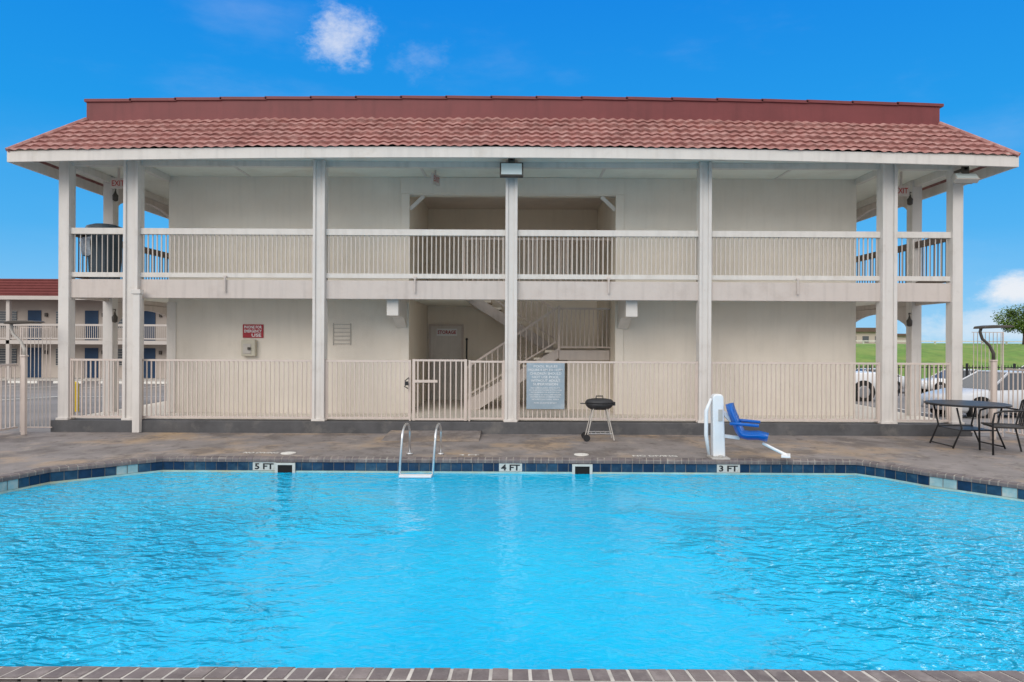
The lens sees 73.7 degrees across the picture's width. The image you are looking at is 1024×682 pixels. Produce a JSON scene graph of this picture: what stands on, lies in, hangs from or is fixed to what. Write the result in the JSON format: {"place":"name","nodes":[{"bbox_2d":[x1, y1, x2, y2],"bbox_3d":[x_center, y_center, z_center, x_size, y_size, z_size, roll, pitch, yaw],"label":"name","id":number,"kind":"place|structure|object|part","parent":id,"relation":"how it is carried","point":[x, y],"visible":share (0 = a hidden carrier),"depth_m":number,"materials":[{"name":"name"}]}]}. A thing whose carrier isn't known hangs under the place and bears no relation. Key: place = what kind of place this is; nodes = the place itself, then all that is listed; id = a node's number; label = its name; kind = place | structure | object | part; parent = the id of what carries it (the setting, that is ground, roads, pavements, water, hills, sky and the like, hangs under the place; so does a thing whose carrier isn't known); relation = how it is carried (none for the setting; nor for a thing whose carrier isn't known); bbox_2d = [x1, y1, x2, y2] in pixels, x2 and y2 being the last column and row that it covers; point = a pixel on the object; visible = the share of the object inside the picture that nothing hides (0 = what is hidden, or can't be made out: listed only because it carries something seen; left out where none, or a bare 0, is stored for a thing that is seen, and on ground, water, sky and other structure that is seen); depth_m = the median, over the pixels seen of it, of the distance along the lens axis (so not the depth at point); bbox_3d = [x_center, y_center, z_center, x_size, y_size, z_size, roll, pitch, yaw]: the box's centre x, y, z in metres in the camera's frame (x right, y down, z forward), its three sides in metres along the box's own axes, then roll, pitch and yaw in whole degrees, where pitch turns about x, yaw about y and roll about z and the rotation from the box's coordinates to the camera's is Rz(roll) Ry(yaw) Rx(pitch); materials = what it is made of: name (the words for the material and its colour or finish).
{"place":"outdoors","nodes":[
{"label":"outdoors","id":0,"kind":"place"},
{"bbox_2d":[465,338,467,360],"bbox_3d":[-1.077,0.695,16.200,0.060,1.540,0.057,0,0,0],"label":"stand pipe","id":1,"kind":"object","parent":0,"point":[466,339],"visible":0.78,"depth_m":16.18,"materials":[{"name":"black metal"}]},
{"bbox_2d":[0,431,1023,681],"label":"pavement","id":2,"kind":"structure","parent":0,"point":[30,449],"depth_m":10.86,"materials":[{"name":"concrete"}]},
{"bbox_2d":[0,363,17,430],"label":"side fence","id":3,"kind":"object","parent":2,"relation":"on","point":[9,427],"visible":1,"depth_m":12.08,"materials":[{"name":"metal"}]},
{"bbox_2d":[3,320,44,434],"bbox_3d":[-8.607,0.648,12.050,0.539,2.020,0.300,0,0,0],"label":"lamp post","id":4,"kind":"object","parent":2,"relation":"on","point":[23,356],"visible":1,"depth_m":12.02,"materials":[{"name":"metal"}]},
{"bbox_2d":[20,327,52,431],"bbox_3d":[-8.652,0.702,12.415,0.578,1.909,0.020,0,0,0],"label":"tall fence panel","id":5,"kind":"object","parent":2,"relation":"on","point":[34,372],"visible":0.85,"depth_m":12.41,"materials":[{"name":"paint"}]},
{"bbox_2d":[398,423,443,477],"bbox_3d":[-1.309,1.741,9.834,0.592,1.107,0.829,0,0,0],"label":"pool ladder","id":6,"kind":"object","parent":2,"relation":"on","point":[400,475],"visible":0.81,"depth_m":9.52,"materials":[{"name":"silver metal"}]},
{"bbox_2d":[381,430,480,441],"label":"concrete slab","id":7,"kind":"structure","parent":2,"relation":"on","point":[428,435],"depth_m":11.92,"materials":[{"name":"concrete"}]},
{"bbox_2d":[244,452,677,456],"bbox_3d":[-0.789,1.692,10.183,6.483,0.001,0.163,0,0,1],"label":"deck lettering","id":8,"kind":"object","parent":2,"relation":"on","point":[478,454],"visible":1,"depth_m":10.18,"materials":[{"name":"white paint"}]},
{"bbox_2d":[0,452,1023,681],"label":"swimming pool","id":9,"kind":"structure","parent":2,"relation":"in","point":[955,482],"depth_m":8.67,"materials":[{"name":"tile"}]},
{"bbox_2d":[0,472,1023,670],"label":"water","id":10,"kind":"structure","parent":9,"relation":"in","point":[513,571],"depth_m":5.59,"materials":[{"name":"blue liquid"}]},
{"bbox_2d":[580,395,614,441],"bbox_3d":[1.474,1.323,11.750,0.600,0.769,0.375,0,0,0],"label":"charcoal grill","id":11,"kind":"object","parent":2,"relation":"on","point":[596,403],"visible":1,"depth_m":11.63,"materials":[{"name":"metal"}]},
{"bbox_2d":[704,394,789,459],"bbox_3d":[3.384,1.246,9.835,1.164,0.939,0.524,0,0,22],"label":"pool lift","id":12,"kind":"object","parent":2,"relation":"on","point":[718,415],"visible":1,"depth_m":9.91,"materials":[{"name":"white plastic"}]},
{"bbox_2d":[924,400,1012,448],"bbox_3d":[7.493,1.374,11.250,1.220,0.713,1.220,0,0,0],"label":"patio table","id":13,"kind":"object","parent":2,"relation":"on","point":[968,404],"visible":0.96,"depth_m":11.12,"materials":[{"name":"black metal"}]},
{"bbox_2d":[971,332,1003,436],"bbox_3d":[8.645,0.787,12.415,0.578,1.909,0.020,0,0,0],"label":"tall fence panel","id":14,"kind":"object","parent":2,"relation":"on","point":[1002,338],"visible":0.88,"depth_m":12.41,"materials":[{"name":"paint"}]},
{"bbox_2d":[973,325,1014,439],"bbox_3d":[8.501,0.732,12.050,0.539,2.020,0.300,0,0,0],"label":"lamp post","id":15,"kind":"object","parent":2,"relation":"on","point":[993,374],"visible":0.95,"depth_m":12.02,"materials":[{"name":"metal"}]},
{"bbox_2d":[978,399,1023,454],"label":"patio chair","id":16,"kind":"object","parent":2,"relation":"on","point":[1015,426],"visible":0.97,"depth_m":10.60,"materials":[{"name":"black metal"}]},
{"bbox_2d":[1005,368,1023,435],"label":"side fence","id":17,"kind":"object","parent":2,"relation":"on","point":[1008,431],"visible":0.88,"depth_m":12.18,"materials":[{"name":"metal"}]},
{"bbox_2d":[0,381,1023,436],"bbox_3d":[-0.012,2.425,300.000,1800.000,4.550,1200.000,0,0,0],"label":"ground","id":18,"kind":"structure","parent":0,"point":[50,411],"depth_m":20.99,"materials":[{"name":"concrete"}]},
{"bbox_2d":[8,381,37,382],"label":"wheel stop","id":19,"kind":"object","parent":18,"relation":"on","point":[19,381],"visible":0.57,"depth_m":42.13,"materials":[{"name":"white paint"}]},
{"bbox_2d":[75,382,78,411],"bbox_3d":[-11.190,1.422,17.500,0.170,0.765,0.170,0,0,0],"label":"bollard","id":20,"kind":"object","parent":18,"relation":"on","point":[75,396],"visible":0.36,"depth_m":17.45,"materials":[{"name":"yellow metal"}]},
{"bbox_2d":[0,279,166,380],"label":"motel annex","id":21,"kind":"object","parent":18,"relation":"on","point":[30,299],"visible":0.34,"depth_m":46.26,"materials":[{"name":"paint"}]},
{"bbox_2d":[0,348,16,365],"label":"window","id":22,"kind":"structure","parent":21,"relation":"in","point":[2,350],"depth_m":46.24,"materials":[{"name":"grey glass"}]},
{"bbox_2d":[0,310,16,327],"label":"window","id":23,"kind":"structure","parent":21,"relation":"in","point":[2,312],"depth_m":46.24,"materials":[{"name":"white glass"}]},
{"bbox_2d":[27,348,40,377],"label":"door","id":24,"kind":"structure","parent":21,"relation":"in","point":[32,349],"depth_m":46.26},
{"bbox_2d":[28,310,40,339],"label":"door","id":25,"kind":"structure","parent":21,"relation":"in","point":[33,315],"depth_m":46.26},
{"bbox_2d":[55,348,57,365],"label":"window","id":26,"kind":"structure","parent":21,"relation":"in","point":[55,348],"depth_m":46.24,"materials":[{"name":"grey glass"}]},
{"bbox_2d":[56,311,57,327],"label":"window","id":27,"kind":"structure","parent":21,"relation":"in","point":[56,311],"depth_m":46.24,"materials":[{"name":"white glass"}]},
{"bbox_2d":[85,348,97,377],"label":"door","id":28,"kind":"structure","parent":21,"relation":"in","point":[90,353],"depth_m":46.26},
{"bbox_2d":[85,311,98,339],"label":"door","id":29,"kind":"structure","parent":21,"relation":"in","point":[91,317],"depth_m":46.26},
{"bbox_2d":[118,348,121,365],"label":"window","id":30,"kind":"structure","parent":21,"relation":"in","point":[119,349],"depth_m":46.24,"materials":[{"name":"grey glass"}]},
{"bbox_2d":[144,348,154,377],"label":"door","id":31,"kind":"structure","parent":21,"relation":"in","point":[149,353],"depth_m":46.26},
{"bbox_2d":[144,311,155,340],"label":"door","id":32,"kind":"structure","parent":21,"relation":"in","point":[149,317],"depth_m":46.26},
{"bbox_2d":[144,381,166,383],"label":"wheel stop","id":33,"kind":"object","parent":18,"relation":"on","point":[153,382],"visible":0.57,"depth_m":42.13,"materials":[{"name":"white paint"}]},
{"bbox_2d":[4,385,971,417],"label":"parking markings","id":34,"kind":"object","parent":18,"relation":"on","point":[163,385],"visible":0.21,"depth_m":24.13,"materials":[{"name":"white paint"}]},
{"bbox_2d":[5,95,1020,435],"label":"motel building","id":35,"kind":"structure","parent":18,"relation":"on","point":[317,229],"depth_m":12.74,"materials":[{"name":"paint"}]},
{"bbox_2d":[79,223,122,278],"bbox_3d":[-7.863,-1.685,13.100,0.787,1.080,0.670,0,0,0],"label":"trash can","id":36,"kind":"object","parent":35,"relation":"on","point":[99,249],"visible":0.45,"depth_m":12.87,"materials":[{"name":"plastic"}]},
{"bbox_2d":[112,309,117,322],"bbox_3d":[-8.024,-0.510,13.792,0.122,0.282,0.133,0,0,0],"label":"wall lantern","id":37,"kind":"object","parent":35,"relation":"attached to","point":[114,318],"depth_m":13.76,"materials":[{"name":"brown metal"}]},
{"bbox_2d":[112,189,117,201],"bbox_3d":[-8.012,-2.960,13.792,0.122,0.282,0.133,0,0,0],"label":"wall lantern","id":38,"kind":"object","parent":35,"relation":"attached to","point":[115,196],"depth_m":13.75,"materials":[{"name":"brown metal"}]},
{"bbox_2d":[110,168,122,188],"bbox_3d":[-7.573,-3.136,13.149,0.300,0.398,0.052,0,0,0],"label":"exit sign","id":39,"kind":"object","parent":35,"relation":"hanging from","point":[116,183],"visible":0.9,"depth_m":13.12,"materials":[{"name":"paint"}]},
{"bbox_2d":[241,340,256,355],"bbox_3d":[-5.287,0.139,13.704,0.280,0.330,0.188,0,0,0],"label":"emergency phone","id":40,"kind":"object","parent":35,"relation":"attached to","point":[248,347],"visible":1,"depth_m":13.67,"materials":[{"name":"grey paint"}]},
{"bbox_2d":[243,324,263,337],"bbox_3d":[-5.228,-0.201,13.787,0.413,0.270,0.022,0,0,0],"label":"emergency sign","id":41,"kind":"object","parent":35,"relation":"attached to","point":[253,330],"visible":1,"depth_m":13.78,"materials":[{"name":"red plastic"}]},
{"bbox_2d":[431,170,439,185],"bbox_3d":[-1.479,-3.166,13.200,0.052,0.278,0.300,0,0,20],"label":"exit sign","id":42,"kind":"object","parent":35,"relation":"hanging from","point":[435,178],"visible":1,"depth_m":13.15,"materials":[{"name":"paint"}]},
{"bbox_2d":[431,326,461,399],"bbox_3d":[-1.640,0.549,16.980,0.759,1.835,0.030,0,0,0],"label":"storage door","id":43,"kind":"structure","parent":35,"relation":"in","point":[442,347],"depth_m":16.97,"materials":[{"name":"paint"}]},
{"bbox_2d":[437,329,456,335],"bbox_3d":[-1.617,-0.218,16.955,0.509,0.180,0.016,0,0,0],"label":"storage sign","id":44,"kind":"object","parent":35,"relation":"attached to","point":[446,332],"visible":1,"depth_m":16.95,"materials":[{"name":"white plastic"}]},
{"bbox_2d":[69,358,950,422],"bbox_3d":[-0.034,0.907,12.534,16.184,1.135,0.097,0,0,0],"label":"pool fence","id":45,"kind":"object","parent":35,"relation":"on","point":[408,383],"visible":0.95,"depth_m":12.55,"materials":[{"name":"metal"}]},
{"bbox_2d":[526,363,564,408],"bbox_3d":[0.614,0.826,12.519,0.697,0.845,0.022,0,0,0],"label":"pool rules sign","id":46,"kind":"object","parent":45,"relation":"attached to","point":[545,385],"visible":1,"depth_m":12.51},
{"bbox_2d":[500,158,522,177],"bbox_3d":[-0.008,-3.117,12.325,0.420,0.366,0.270,0,0,0],"label":"floodlight","id":47,"kind":"object","parent":35,"relation":"attached to","point":[511,168],"visible":0.97,"depth_m":12.22,"materials":[{"name":"white metal"}]},
{"bbox_2d":[898,172,909,195],"bbox_3d":[7.494,-3.027,13.149,0.300,0.468,0.052,0,0,0],"label":"exit sign","id":48,"kind":"object","parent":35,"relation":"hanging from","point":[903,190],"visible":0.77,"depth_m":13.12,"materials":[{"name":"paint"}]},
{"bbox_2d":[906,313,912,326],"bbox_3d":[8.028,-0.432,13.792,0.122,0.282,0.133,0,0,0],"label":"wall lantern","id":49,"kind":"object","parent":35,"relation":"attached to","point":[909,321],"depth_m":13.76,"materials":[{"name":"brown metal"}]},
{"bbox_2d":[907,192,912,204],"bbox_3d":[8.040,-2.882,13.792,0.122,0.282,0.133,0,0,0],"label":"wall lantern","id":50,"kind":"object","parent":35,"relation":"attached to","point":[910,200],"depth_m":13.75,"materials":[{"name":"brown metal"}]},
{"bbox_2d":[951,166,979,183],"bbox_3d":[8.092,-2.965,12.280,0.420,0.302,0.360,0,0,0],"label":"floodlight","id":51,"kind":"object","parent":35,"relation":"attached to","point":[964,176],"visible":1,"depth_m":12.16,"materials":[{"name":"white metal"}]},
{"bbox_2d":[856,371,875,400],"bbox_3d":[12.901,1.615,29.300,5.642,1.940,2.020,0,0,0],"label":"parked car","id":52,"kind":"object","parent":18,"relation":"on","point":[865,386],"visible":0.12,"depth_m":28.31,"materials":[{"name":"white metal"}]},
{"bbox_2d":[856,328,905,343],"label":"store building","id":53,"kind":"structure","parent":18,"relation":"on","point":[865,333],"depth_m":98.00,"materials":[{"name":"beige paint"}]},
{"bbox_2d":[862,336,875,341],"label":"window","id":54,"kind":"structure","parent":53,"relation":"in","point":[863,337],"depth_m":97.95,"materials":[{"name":"grey glass"}]},
{"bbox_2d":[857,368,904,391],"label":"parked car","id":55,"kind":"object","parent":18,"relation":"on","point":[903,378],"visible":0.06,"depth_m":42.67,"materials":[{"name":"silver metal"}]},
{"bbox_2d":[856,340,1021,343],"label":"guard rail","id":56,"kind":"object","parent":18,"relation":"on","point":[1006,342],"visible":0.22,"depth_m":80.00,"materials":[{"name":"grey metal"}]},
{"bbox_2d":[856,363,1023,395],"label":"iron fence","id":57,"kind":"object","parent":18,"relation":"on","point":[998,367],"visible":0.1,"depth_m":35.99,"materials":[{"name":"black metal"}]},
{"bbox_2d":[921,369,976,391],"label":"parked car","id":58,"kind":"object","parent":18,"relation":"on","point":[922,380],"visible":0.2,"depth_m":41.90,"materials":[{"name":"white metal"}]},
{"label":"window","id":59,"kind":"part","parent":58,"relation":"part of","materials":[{"name":"grey glass"}]},
{"bbox_2d":[921,370,1023,417],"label":"parked car","id":60,"kind":"object","parent":18,"relation":"on","point":[967,387],"visible":0.42,"depth_m":21.07,"materials":[{"name":"silver metal"}]},
{"bbox_3d":[15.992,1.246,21.842,2.900,0.510,1.640,0,0,-6],"label":"window","id":61,"kind":"part","parent":60,"relation":"part of","materials":[{"name":"grey glass"}]},
{"bbox_2d":[0,0,1023,343],"label":"sky","id":62,"kind":"structure","parent":0,"point":[964,56],"materials":[{"name":"blue"}]},
{"bbox_2d":[463,237,610,409],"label":"staircase","id":63,"kind":"structure","parent":0,"point":[526,333],"depth_m":14.63,"materials":[{"name":"metal"}]},
{"bbox_2d":[856,343,1023,378],"bbox_3d":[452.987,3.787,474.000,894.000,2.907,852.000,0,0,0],"label":"grass","id":64,"kind":"structure","parent":0,"point":[934,353],"depth_m":63.25,"materials":[{"name":"green plant"}]},
{"bbox_2d":[990,304,1023,344],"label":"tree","id":65,"kind":"object","parent":64,"relation":"on","point":[1014,314],"visible":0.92,"depth_m":73.82,"materials":[{"name":"green plant"}]}
]}

